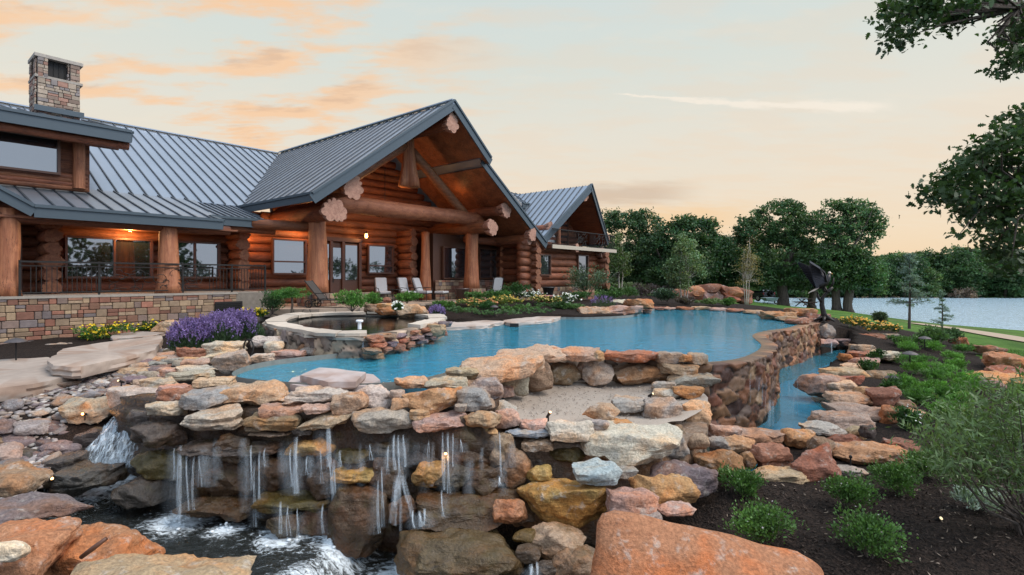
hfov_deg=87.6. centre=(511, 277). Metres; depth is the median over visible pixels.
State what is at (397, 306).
flower patch
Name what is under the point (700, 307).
coping stone
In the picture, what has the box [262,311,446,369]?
spa
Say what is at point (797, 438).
boulder
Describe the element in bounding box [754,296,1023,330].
lake
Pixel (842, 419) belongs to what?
stone slab
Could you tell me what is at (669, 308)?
coping stone
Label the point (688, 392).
stone slab
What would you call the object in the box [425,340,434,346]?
spill slab
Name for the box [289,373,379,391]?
stepping pad
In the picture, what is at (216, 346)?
stone slab
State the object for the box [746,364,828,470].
water
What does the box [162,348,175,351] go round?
bank slab
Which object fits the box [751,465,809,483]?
stone slab
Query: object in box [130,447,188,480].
boulder
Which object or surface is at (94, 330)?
flower patch
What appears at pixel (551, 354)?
stone slab
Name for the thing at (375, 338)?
spill slab
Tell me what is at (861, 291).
shore tree
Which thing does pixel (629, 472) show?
stone slab
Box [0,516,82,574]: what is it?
boulder
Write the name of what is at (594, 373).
boulder
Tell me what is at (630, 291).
garden shrub
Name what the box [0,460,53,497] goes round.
boulder
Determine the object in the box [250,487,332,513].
stone slab
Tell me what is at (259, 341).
stone slab
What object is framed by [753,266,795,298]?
oak tree
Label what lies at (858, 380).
stone block
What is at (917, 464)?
shrub
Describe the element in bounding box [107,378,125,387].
cobble
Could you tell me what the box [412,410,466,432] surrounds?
stone block
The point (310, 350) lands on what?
stone slab
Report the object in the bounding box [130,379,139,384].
bank slab
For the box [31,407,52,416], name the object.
cobble
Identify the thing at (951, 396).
juniper cushion
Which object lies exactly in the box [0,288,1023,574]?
ground
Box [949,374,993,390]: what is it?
juniper cushion
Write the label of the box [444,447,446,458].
garden uplight
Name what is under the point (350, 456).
boulder
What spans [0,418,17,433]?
bank rock
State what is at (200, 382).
stone slab
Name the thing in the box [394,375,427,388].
stone slab
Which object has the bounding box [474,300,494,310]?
garden shrub
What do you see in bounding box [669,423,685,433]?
stone block
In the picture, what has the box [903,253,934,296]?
shore tree
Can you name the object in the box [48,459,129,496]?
stone slab
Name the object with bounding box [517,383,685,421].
sand grit
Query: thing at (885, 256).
shore tree
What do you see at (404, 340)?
spill slab
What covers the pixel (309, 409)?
stone slab
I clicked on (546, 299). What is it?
flower patch
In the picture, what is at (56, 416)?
cobble
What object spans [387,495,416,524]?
boulder
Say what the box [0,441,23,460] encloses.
bank rock
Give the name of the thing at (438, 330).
stone slab
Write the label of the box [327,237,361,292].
door
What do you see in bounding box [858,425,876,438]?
stone block
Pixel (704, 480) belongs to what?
boulder
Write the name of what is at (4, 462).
cobble
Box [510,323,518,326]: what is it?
skimmer slot
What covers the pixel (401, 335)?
spill slab
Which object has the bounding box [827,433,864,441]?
boulder
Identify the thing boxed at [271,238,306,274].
window
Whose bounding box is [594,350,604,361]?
stone block
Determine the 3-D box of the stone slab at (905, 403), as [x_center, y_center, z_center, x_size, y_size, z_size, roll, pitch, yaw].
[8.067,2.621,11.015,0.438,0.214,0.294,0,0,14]
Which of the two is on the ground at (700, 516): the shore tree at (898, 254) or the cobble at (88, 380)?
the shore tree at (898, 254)
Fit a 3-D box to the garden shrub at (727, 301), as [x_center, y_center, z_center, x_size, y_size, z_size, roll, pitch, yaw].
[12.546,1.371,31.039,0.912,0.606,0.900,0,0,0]
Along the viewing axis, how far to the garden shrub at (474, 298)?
23.41 m
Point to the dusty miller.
(972, 500)
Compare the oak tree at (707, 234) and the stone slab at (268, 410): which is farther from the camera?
the oak tree at (707, 234)
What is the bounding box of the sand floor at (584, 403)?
[504,381,707,430]
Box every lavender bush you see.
[165,316,212,349]
[194,311,242,343]
[212,307,248,326]
[225,307,265,340]
[427,304,445,314]
[591,295,616,306]
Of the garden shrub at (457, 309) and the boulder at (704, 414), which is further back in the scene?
the garden shrub at (457, 309)
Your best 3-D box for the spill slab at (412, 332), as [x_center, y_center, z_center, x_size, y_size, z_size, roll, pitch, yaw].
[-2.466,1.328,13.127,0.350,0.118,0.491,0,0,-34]
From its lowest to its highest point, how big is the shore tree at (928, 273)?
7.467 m
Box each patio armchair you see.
[374,277,392,300]
[396,277,417,300]
[411,277,432,300]
[486,277,503,291]
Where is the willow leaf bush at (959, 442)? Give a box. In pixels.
[870,357,1023,534]
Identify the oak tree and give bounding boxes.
[589,207,664,286]
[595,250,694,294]
[632,213,726,292]
[692,281,747,287]
[695,233,746,286]
[726,198,826,305]
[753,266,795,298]
[787,240,845,308]
[811,196,893,310]
[813,244,891,312]
[863,0,1023,279]
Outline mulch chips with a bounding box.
[702,379,1023,574]
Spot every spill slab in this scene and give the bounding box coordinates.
[361,347,381,354]
[362,353,384,359]
[365,334,385,342]
[368,342,387,347]
[380,346,392,352]
[382,334,395,339]
[387,341,398,346]
[392,343,405,350]
[396,333,406,338]
[397,338,409,343]
[397,348,410,353]
[406,341,415,348]
[409,334,424,339]
[410,330,418,334]
[414,339,428,343]
[420,327,430,331]
[423,332,432,335]
[425,336,437,339]
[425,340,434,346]
[438,321,452,326]
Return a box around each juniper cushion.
[883,372,916,389]
[889,352,912,362]
[895,339,920,350]
[900,360,943,373]
[900,383,942,403]
[902,376,950,392]
[906,353,937,364]
[913,365,948,381]
[917,399,974,416]
[919,339,946,350]
[929,383,976,398]
[932,360,955,373]
[940,349,963,359]
[943,358,970,368]
[943,390,975,406]
[945,365,983,382]
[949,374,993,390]
[951,341,976,352]
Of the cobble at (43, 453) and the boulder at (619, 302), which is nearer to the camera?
the cobble at (43, 453)
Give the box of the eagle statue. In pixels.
[798,261,834,321]
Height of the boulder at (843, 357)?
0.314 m
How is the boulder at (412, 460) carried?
on the waterfall wall at (348, 434)
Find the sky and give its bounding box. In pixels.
[0,0,1023,255]
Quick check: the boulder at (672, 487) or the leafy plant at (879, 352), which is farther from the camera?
the leafy plant at (879, 352)
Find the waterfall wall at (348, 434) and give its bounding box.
[109,388,499,570]
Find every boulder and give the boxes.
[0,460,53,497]
[0,491,93,523]
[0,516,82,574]
[39,440,81,454]
[44,522,165,574]
[70,553,256,574]
[72,426,118,458]
[110,475,188,509]
[126,409,150,425]
[129,420,187,447]
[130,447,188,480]
[145,400,187,415]
[150,320,180,333]
[172,495,257,522]
[188,455,260,497]
[212,433,253,463]
[220,379,288,404]
[250,454,299,491]
[266,513,298,538]
[284,437,336,456]
[297,509,327,537]
[306,457,340,500]
[327,483,389,558]
[334,448,373,463]
[351,406,412,433]
[356,384,391,407]
[368,457,404,498]
[383,297,390,302]
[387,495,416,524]
[393,527,524,574]
[395,304,428,316]
[400,450,437,468]
[402,386,461,414]
[411,460,445,487]
[411,483,534,531]
[434,464,469,490]
[449,451,490,467]
[461,463,503,495]
[464,410,501,428]
[469,377,503,399]
[489,432,514,467]
[492,499,527,523]
[494,408,520,428]
[495,400,516,410]
[501,377,529,395]
[502,448,532,487]
[515,543,540,563]
[516,478,608,528]
[526,464,552,481]
[528,361,553,391]
[532,521,586,559]
[533,560,556,574]
[550,362,580,385]
[550,447,584,462]
[552,544,594,574]
[577,361,614,385]
[580,420,682,466]
[582,402,619,419]
[613,299,624,304]
[613,363,669,384]
[628,473,700,504]
[649,459,717,497]
[669,435,689,458]
[673,289,698,299]
[682,399,711,426]
[689,285,704,296]
[694,449,744,477]
[698,284,721,293]
[702,291,718,299]
[720,286,728,295]
[723,295,740,301]
[724,434,754,452]
[728,287,743,297]
[736,296,752,303]
[740,288,753,297]
[740,451,756,469]
[780,428,815,448]
[790,442,841,481]
[793,373,845,397]
[806,435,835,450]
[819,323,835,338]
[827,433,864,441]
[832,441,907,465]
[836,353,852,361]
[866,370,896,379]
[867,349,900,361]
[878,404,898,423]
[948,337,968,344]
[966,370,1023,383]
[973,345,1007,352]
[978,380,1006,388]
[981,351,1023,368]
[984,364,1023,372]
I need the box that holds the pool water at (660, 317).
[238,309,797,381]
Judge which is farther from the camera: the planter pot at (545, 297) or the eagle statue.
the planter pot at (545, 297)
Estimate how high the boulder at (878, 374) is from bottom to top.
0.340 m
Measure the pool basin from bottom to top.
1.320 m
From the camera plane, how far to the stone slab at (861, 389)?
11.45 m
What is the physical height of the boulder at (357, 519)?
0.884 m
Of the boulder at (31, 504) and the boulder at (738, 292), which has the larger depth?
the boulder at (738, 292)
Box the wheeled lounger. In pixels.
[304,280,357,307]
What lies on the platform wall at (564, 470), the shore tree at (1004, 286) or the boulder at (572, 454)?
the boulder at (572, 454)
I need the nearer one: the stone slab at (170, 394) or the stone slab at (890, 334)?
the stone slab at (170, 394)
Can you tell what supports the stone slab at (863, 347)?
on the ground at (700, 516)
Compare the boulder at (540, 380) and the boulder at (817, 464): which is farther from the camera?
the boulder at (540, 380)
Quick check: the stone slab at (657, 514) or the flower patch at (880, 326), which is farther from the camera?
the flower patch at (880, 326)
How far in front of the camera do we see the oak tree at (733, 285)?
77.94 m
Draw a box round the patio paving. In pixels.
[262,298,490,316]
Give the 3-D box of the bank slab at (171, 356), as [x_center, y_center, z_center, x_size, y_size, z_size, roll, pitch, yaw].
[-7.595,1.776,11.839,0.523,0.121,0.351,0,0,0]
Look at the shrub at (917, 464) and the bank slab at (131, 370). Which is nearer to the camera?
the shrub at (917, 464)
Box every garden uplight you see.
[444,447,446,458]
[933,516,942,520]
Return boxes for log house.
[0,52,616,343]
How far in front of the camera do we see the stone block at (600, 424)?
7.21 m
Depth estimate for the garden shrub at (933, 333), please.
19.75 m
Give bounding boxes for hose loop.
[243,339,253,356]
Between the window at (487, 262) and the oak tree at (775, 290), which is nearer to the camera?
the window at (487, 262)
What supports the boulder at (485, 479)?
on the boulder at (437, 510)
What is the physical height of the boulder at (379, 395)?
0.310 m
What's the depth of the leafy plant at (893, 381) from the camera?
12.28 m
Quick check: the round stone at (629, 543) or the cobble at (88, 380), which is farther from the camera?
the cobble at (88, 380)
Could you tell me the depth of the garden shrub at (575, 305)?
24.18 m
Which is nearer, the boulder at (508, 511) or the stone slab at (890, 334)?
the boulder at (508, 511)
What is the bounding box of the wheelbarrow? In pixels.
[759,297,777,303]
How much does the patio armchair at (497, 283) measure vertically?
1.215 m
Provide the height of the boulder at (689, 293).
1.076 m
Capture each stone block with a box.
[180,403,242,430]
[209,349,250,373]
[242,411,301,431]
[250,353,275,362]
[297,411,351,430]
[330,391,368,415]
[389,389,404,398]
[390,397,408,409]
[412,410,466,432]
[455,403,466,411]
[456,385,494,411]
[503,385,514,397]
[519,418,546,429]
[521,437,553,451]
[545,419,594,442]
[591,419,609,430]
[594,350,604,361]
[641,396,682,422]
[657,363,699,375]
[666,372,720,387]
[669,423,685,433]
[678,354,691,361]
[687,352,707,364]
[747,442,792,466]
[842,375,864,385]
[845,425,866,439]
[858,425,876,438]
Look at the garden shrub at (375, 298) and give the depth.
19.28 m
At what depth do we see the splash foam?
6.88 m
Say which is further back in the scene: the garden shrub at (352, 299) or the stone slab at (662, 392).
the garden shrub at (352, 299)
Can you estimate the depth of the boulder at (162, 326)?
16.50 m
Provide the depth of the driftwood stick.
4.56 m
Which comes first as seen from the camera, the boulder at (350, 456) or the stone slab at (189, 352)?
the boulder at (350, 456)
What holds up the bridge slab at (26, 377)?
on the ground at (700, 516)
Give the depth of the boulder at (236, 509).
6.98 m
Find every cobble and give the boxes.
[0,414,11,418]
[0,458,23,464]
[2,398,23,411]
[11,415,19,419]
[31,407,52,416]
[36,438,51,445]
[36,450,53,456]
[42,451,61,463]
[47,420,60,432]
[50,393,73,405]
[51,414,64,419]
[52,425,67,434]
[57,380,81,387]
[74,391,103,397]
[83,379,96,382]
[91,379,106,383]
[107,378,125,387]
[111,373,126,377]
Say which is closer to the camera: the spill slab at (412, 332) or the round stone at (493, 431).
the round stone at (493, 431)
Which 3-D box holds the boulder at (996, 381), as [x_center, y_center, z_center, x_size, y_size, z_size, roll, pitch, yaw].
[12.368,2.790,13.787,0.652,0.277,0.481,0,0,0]
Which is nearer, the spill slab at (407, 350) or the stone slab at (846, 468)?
the stone slab at (846, 468)
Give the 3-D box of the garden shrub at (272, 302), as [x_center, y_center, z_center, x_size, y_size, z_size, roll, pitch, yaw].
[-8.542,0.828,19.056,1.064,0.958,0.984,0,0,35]
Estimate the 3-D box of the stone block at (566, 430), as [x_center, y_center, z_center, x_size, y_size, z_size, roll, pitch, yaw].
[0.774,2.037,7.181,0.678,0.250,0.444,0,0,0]
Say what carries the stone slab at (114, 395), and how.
on the waterfall wall at (348, 434)
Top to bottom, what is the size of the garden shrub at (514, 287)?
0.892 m
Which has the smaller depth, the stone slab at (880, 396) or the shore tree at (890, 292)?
the stone slab at (880, 396)
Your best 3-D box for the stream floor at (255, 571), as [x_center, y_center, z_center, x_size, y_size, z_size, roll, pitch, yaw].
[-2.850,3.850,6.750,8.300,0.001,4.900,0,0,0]
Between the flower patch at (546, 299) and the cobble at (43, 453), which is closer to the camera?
the cobble at (43, 453)
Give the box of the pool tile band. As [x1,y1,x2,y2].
[232,309,793,392]
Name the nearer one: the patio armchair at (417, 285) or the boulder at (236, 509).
the boulder at (236, 509)
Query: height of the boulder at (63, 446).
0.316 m
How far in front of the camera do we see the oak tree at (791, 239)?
56.01 m
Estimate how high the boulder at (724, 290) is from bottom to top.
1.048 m
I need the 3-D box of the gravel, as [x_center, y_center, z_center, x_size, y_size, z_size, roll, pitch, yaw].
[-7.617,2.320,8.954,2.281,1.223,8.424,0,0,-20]
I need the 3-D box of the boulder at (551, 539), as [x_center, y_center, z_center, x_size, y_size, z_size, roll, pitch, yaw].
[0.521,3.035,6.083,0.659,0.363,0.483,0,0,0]
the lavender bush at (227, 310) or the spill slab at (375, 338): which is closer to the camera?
the spill slab at (375, 338)
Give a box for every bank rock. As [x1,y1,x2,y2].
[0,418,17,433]
[0,433,35,446]
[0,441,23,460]
[12,418,51,435]
[22,447,37,457]
[37,480,50,489]
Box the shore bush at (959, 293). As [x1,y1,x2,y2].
[948,286,979,297]
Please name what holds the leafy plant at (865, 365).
on the ground at (700, 516)
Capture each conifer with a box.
[886,252,934,328]
[931,289,954,340]
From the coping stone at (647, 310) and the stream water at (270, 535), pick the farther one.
the coping stone at (647, 310)
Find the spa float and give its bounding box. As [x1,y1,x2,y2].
[356,320,362,328]
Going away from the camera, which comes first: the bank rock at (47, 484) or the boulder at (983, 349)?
the bank rock at (47, 484)
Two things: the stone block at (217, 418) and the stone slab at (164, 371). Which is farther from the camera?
the stone slab at (164, 371)
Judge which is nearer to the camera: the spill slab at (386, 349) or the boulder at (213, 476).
the boulder at (213, 476)
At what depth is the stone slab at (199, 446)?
7.01 m
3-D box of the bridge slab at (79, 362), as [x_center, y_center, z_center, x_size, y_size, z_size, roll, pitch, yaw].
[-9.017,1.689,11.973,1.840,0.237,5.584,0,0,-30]
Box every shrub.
[259,289,288,313]
[332,288,370,311]
[364,291,382,303]
[395,290,423,302]
[429,300,455,307]
[442,304,478,313]
[456,297,488,306]
[464,290,484,297]
[473,309,521,316]
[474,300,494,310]
[483,288,512,298]
[498,303,542,311]
[500,281,533,296]
[511,307,554,313]
[534,302,554,306]
[549,301,571,308]
[556,302,584,308]
[562,262,623,298]
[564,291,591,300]
[593,289,623,299]
[605,285,638,298]
[614,280,650,288]
[628,282,669,298]
[651,288,679,301]
[674,296,694,304]
[693,298,722,305]
[717,460,768,499]
[718,494,808,544]
[722,297,736,305]
[814,469,885,509]
[826,497,918,565]
[861,455,928,497]
[870,311,888,321]
[885,334,927,344]
[895,446,962,481]
[912,324,956,343]
[939,327,964,342]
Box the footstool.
[434,291,448,300]
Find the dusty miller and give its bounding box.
[947,483,1005,512]
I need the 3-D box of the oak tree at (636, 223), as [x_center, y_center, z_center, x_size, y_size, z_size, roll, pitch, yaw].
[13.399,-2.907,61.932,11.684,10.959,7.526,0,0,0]
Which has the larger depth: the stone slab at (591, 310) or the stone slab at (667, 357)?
the stone slab at (591, 310)
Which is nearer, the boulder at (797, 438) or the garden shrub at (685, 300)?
the boulder at (797, 438)
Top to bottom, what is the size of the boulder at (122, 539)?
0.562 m
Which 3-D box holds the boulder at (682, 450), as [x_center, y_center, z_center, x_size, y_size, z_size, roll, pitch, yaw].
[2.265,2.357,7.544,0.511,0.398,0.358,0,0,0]
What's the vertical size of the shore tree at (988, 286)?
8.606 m
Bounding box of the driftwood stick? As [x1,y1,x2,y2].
[79,537,107,558]
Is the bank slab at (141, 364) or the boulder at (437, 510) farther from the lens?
the bank slab at (141, 364)
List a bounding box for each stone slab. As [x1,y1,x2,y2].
[43,450,88,472]
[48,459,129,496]
[57,396,111,424]
[106,385,157,407]
[138,376,176,387]
[155,383,191,395]
[156,387,193,401]
[159,367,176,375]
[165,369,215,381]
[173,364,217,371]
[175,438,286,456]
[176,347,205,356]
[178,385,229,410]
[180,358,209,365]
[192,376,236,388]
[200,352,225,360]
[201,340,247,354]
[244,426,260,431]
[248,430,291,437]
[250,335,284,347]
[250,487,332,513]
[257,402,305,417]
[271,349,306,359]
[281,385,350,404]
[291,428,312,435]
[299,347,315,354]
[301,402,330,414]
[330,465,373,483]
[363,304,376,314]
[368,440,408,457]
[375,306,396,315]
[377,303,391,307]
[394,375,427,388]
[409,409,429,419]
[424,375,467,388]
[427,323,445,336]
[445,366,478,378]
[459,351,544,385]
[495,344,565,362]
[504,428,549,437]
[551,345,599,361]
[572,457,622,485]
[577,306,611,313]
[604,350,658,362]
[605,486,659,513]
[609,305,642,315]
[611,394,647,412]
[614,418,631,423]
[619,466,638,479]
[623,298,653,307]
[643,510,662,519]
[651,381,675,388]
[652,388,679,398]
[655,351,683,363]
[657,501,696,516]
[672,385,704,398]
[708,435,730,449]
[709,423,741,436]
[736,425,785,443]
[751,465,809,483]
[759,311,796,321]
[784,308,817,316]
[794,317,818,325]
[798,420,846,435]
[805,312,830,320]
[807,410,875,429]
[818,366,870,376]
[819,338,838,347]
[820,402,880,421]
[822,390,872,405]
[826,380,856,391]
[834,338,850,345]
[837,464,868,476]
[840,362,861,368]
[846,350,868,357]
[847,344,875,350]
[848,356,879,363]
[852,386,869,394]
[859,333,886,338]
[865,386,901,405]
[879,333,901,336]
[881,437,922,454]
[894,400,916,408]
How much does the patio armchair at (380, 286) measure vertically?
1.215 m
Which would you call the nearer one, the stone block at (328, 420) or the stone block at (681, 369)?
the stone block at (328, 420)
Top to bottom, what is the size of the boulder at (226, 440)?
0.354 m
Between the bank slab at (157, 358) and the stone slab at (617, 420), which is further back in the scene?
the bank slab at (157, 358)
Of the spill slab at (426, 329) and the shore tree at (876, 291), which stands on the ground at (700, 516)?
the shore tree at (876, 291)
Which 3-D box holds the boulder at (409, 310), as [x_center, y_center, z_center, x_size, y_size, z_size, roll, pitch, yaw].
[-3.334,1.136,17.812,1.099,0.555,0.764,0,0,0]
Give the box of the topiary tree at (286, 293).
[268,287,311,312]
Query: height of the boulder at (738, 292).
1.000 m
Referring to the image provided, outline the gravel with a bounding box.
[0,348,167,498]
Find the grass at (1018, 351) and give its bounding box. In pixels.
[970,343,1023,385]
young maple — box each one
[607,230,634,296]
[731,234,766,304]
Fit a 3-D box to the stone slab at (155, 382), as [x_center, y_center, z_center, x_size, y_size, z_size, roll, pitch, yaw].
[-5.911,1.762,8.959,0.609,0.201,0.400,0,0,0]
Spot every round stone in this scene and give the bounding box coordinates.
[0,540,30,562]
[263,341,283,352]
[488,428,497,434]
[512,528,535,542]
[591,510,823,574]
[688,433,709,449]
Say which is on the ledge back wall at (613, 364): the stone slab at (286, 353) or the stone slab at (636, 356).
the stone slab at (636, 356)
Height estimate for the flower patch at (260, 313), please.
0.389 m
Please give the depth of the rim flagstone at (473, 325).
18.09 m
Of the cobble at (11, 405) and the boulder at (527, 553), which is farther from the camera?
the cobble at (11, 405)
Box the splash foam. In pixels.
[83,456,396,574]
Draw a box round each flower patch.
[69,321,140,339]
[133,319,159,330]
[239,307,269,317]
[391,300,403,310]
[455,296,497,306]
[490,294,523,304]
[511,289,546,298]
[527,294,561,302]
[552,292,581,302]
[838,314,874,329]
[860,320,902,332]
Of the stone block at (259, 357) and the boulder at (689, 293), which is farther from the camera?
the boulder at (689, 293)
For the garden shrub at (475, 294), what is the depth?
26.33 m
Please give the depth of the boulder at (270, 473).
7.05 m
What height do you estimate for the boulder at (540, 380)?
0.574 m
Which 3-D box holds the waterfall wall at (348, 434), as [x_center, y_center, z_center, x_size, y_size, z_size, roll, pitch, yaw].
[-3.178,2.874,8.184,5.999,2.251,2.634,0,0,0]
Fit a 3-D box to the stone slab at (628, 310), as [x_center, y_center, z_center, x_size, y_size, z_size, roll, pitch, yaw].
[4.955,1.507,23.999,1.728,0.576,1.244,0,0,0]
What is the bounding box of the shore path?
[906,322,1023,341]
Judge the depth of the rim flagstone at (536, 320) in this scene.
19.84 m
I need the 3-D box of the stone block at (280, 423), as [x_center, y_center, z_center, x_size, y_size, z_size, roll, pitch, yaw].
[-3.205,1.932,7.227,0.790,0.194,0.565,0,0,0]
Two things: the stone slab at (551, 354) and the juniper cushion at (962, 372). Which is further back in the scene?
the juniper cushion at (962, 372)
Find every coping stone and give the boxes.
[642,309,651,312]
[649,307,664,309]
[664,306,675,310]
[675,306,693,309]
[692,306,710,309]
[708,307,727,310]
[726,308,743,312]
[743,310,761,313]
[775,316,798,320]
[785,318,809,323]
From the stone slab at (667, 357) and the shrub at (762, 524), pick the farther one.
the stone slab at (667, 357)
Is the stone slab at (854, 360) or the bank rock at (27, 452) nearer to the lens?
the bank rock at (27, 452)
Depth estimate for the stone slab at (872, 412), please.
10.41 m
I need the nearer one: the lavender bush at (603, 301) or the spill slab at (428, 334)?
the spill slab at (428, 334)
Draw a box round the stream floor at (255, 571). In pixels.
[88,514,543,574]
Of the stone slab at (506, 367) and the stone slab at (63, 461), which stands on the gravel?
the stone slab at (63, 461)
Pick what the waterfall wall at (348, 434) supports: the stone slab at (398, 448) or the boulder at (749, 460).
the stone slab at (398, 448)
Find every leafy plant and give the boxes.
[855,358,879,370]
[866,348,887,359]
[877,376,905,389]
[887,404,933,430]
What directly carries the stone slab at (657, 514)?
on the ground at (700, 516)
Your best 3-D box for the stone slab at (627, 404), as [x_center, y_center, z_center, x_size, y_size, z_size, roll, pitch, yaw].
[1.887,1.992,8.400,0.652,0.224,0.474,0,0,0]
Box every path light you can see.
[3,338,27,359]
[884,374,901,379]
[901,351,918,361]
[918,336,930,347]
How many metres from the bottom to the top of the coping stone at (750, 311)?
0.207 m
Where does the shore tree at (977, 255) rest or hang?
on the ground at (700, 516)
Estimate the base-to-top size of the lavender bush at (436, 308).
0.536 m
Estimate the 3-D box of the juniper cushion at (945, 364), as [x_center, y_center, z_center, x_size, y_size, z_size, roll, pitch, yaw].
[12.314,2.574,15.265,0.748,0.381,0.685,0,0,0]
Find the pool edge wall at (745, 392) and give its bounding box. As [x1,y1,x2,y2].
[699,322,820,436]
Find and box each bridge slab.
[0,357,74,401]
[46,335,162,378]
[110,331,164,340]
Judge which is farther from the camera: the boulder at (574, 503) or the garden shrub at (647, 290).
the garden shrub at (647, 290)
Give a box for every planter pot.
[455,288,469,299]
[538,295,552,303]
[542,287,554,294]
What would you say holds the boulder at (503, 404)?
on the sand floor at (584, 403)
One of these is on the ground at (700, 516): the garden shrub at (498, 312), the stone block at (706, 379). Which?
the garden shrub at (498, 312)
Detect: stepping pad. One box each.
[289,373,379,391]
[300,367,365,388]
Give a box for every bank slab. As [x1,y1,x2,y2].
[116,367,149,373]
[123,375,147,383]
[126,362,148,367]
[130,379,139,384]
[137,371,159,377]
[140,358,153,361]
[146,364,171,370]
[148,361,166,365]
[153,356,166,360]
[157,351,175,355]
[161,354,178,358]
[161,357,183,362]
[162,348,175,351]
[172,360,181,365]
[179,357,199,358]
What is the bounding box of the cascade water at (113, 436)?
[88,421,137,466]
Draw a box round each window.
[0,131,60,174]
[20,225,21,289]
[64,235,152,277]
[178,241,220,277]
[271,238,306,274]
[366,244,393,273]
[441,246,464,278]
[478,248,497,278]
[539,254,551,275]
[561,219,568,244]
[576,255,588,286]
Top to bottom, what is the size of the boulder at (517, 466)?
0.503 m
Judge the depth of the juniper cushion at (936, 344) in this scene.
19.17 m
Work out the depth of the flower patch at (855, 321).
22.43 m
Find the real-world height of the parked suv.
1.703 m
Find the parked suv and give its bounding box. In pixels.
[742,286,775,300]
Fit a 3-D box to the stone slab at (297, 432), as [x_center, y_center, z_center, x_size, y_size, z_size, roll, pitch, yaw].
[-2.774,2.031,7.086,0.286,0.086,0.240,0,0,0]
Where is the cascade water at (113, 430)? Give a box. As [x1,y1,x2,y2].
[91,422,130,464]
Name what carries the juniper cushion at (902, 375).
on the ground at (700, 516)
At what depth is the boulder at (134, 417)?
7.62 m
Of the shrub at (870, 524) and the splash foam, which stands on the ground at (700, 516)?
the shrub at (870, 524)
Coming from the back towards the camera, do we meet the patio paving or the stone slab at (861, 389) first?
the patio paving
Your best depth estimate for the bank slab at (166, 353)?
12.06 m
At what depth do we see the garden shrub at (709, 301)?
30.72 m
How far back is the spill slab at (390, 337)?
11.77 m
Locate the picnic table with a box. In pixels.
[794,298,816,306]
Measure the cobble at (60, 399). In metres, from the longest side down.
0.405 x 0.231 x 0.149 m
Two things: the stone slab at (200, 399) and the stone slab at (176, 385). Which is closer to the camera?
the stone slab at (200, 399)
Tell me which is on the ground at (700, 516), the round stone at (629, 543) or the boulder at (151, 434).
the round stone at (629, 543)
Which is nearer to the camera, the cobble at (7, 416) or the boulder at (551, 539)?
the boulder at (551, 539)
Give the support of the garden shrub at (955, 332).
on the ground at (700, 516)
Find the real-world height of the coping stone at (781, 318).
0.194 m
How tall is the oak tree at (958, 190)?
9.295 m
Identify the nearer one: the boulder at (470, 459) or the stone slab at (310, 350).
the boulder at (470, 459)
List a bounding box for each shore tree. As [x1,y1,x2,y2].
[791,289,809,297]
[843,256,878,296]
[857,258,893,297]
[863,253,898,296]
[873,257,902,297]
[874,250,906,296]
[888,253,931,297]
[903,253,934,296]
[912,246,936,291]
[915,265,944,297]
[922,247,977,296]
[928,262,961,296]
[938,243,971,281]
[940,254,995,295]
[965,248,1000,295]
[965,258,1000,296]
[978,257,1023,297]
[1001,263,1023,297]
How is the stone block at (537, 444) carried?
on the boulder at (517, 466)
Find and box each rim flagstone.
[446,320,504,330]
[503,316,560,325]
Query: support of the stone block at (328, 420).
on the stone slab at (297, 432)
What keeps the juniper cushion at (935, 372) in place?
on the ground at (700, 516)
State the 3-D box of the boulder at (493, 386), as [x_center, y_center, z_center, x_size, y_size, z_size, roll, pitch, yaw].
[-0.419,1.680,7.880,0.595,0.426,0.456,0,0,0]
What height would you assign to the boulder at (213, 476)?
0.706 m
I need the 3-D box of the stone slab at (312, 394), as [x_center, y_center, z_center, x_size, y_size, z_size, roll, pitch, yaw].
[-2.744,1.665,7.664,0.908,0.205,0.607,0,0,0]
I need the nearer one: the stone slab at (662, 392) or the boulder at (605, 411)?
the boulder at (605, 411)
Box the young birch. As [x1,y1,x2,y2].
[658,230,710,296]
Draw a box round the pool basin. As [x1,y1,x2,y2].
[240,310,792,399]
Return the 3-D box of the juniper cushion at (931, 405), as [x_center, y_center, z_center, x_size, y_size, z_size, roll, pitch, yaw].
[8.501,2.550,10.442,0.840,0.426,0.772,0,0,0]
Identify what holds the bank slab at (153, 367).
on the ground at (700, 516)
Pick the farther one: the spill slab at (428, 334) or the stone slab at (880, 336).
the stone slab at (880, 336)
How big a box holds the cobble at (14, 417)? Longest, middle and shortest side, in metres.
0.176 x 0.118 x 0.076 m
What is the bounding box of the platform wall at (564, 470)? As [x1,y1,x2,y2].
[489,401,710,547]
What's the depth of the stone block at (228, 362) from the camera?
10.01 m
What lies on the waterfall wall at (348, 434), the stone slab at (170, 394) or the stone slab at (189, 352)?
the stone slab at (170, 394)
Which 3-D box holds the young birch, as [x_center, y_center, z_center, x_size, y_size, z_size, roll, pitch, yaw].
[10.610,-0.503,32.935,3.154,4.835,2.320,0,0,0]
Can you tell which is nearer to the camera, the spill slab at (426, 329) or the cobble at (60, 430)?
the cobble at (60, 430)
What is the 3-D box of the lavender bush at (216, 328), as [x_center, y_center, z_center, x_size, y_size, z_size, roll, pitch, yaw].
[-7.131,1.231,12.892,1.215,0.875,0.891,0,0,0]
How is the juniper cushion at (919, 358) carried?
on the ground at (700, 516)
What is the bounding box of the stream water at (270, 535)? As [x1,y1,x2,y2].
[48,453,595,574]
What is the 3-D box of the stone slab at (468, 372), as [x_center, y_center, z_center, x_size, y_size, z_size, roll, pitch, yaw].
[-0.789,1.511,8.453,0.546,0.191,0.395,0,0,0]
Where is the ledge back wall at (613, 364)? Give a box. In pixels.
[501,360,698,398]

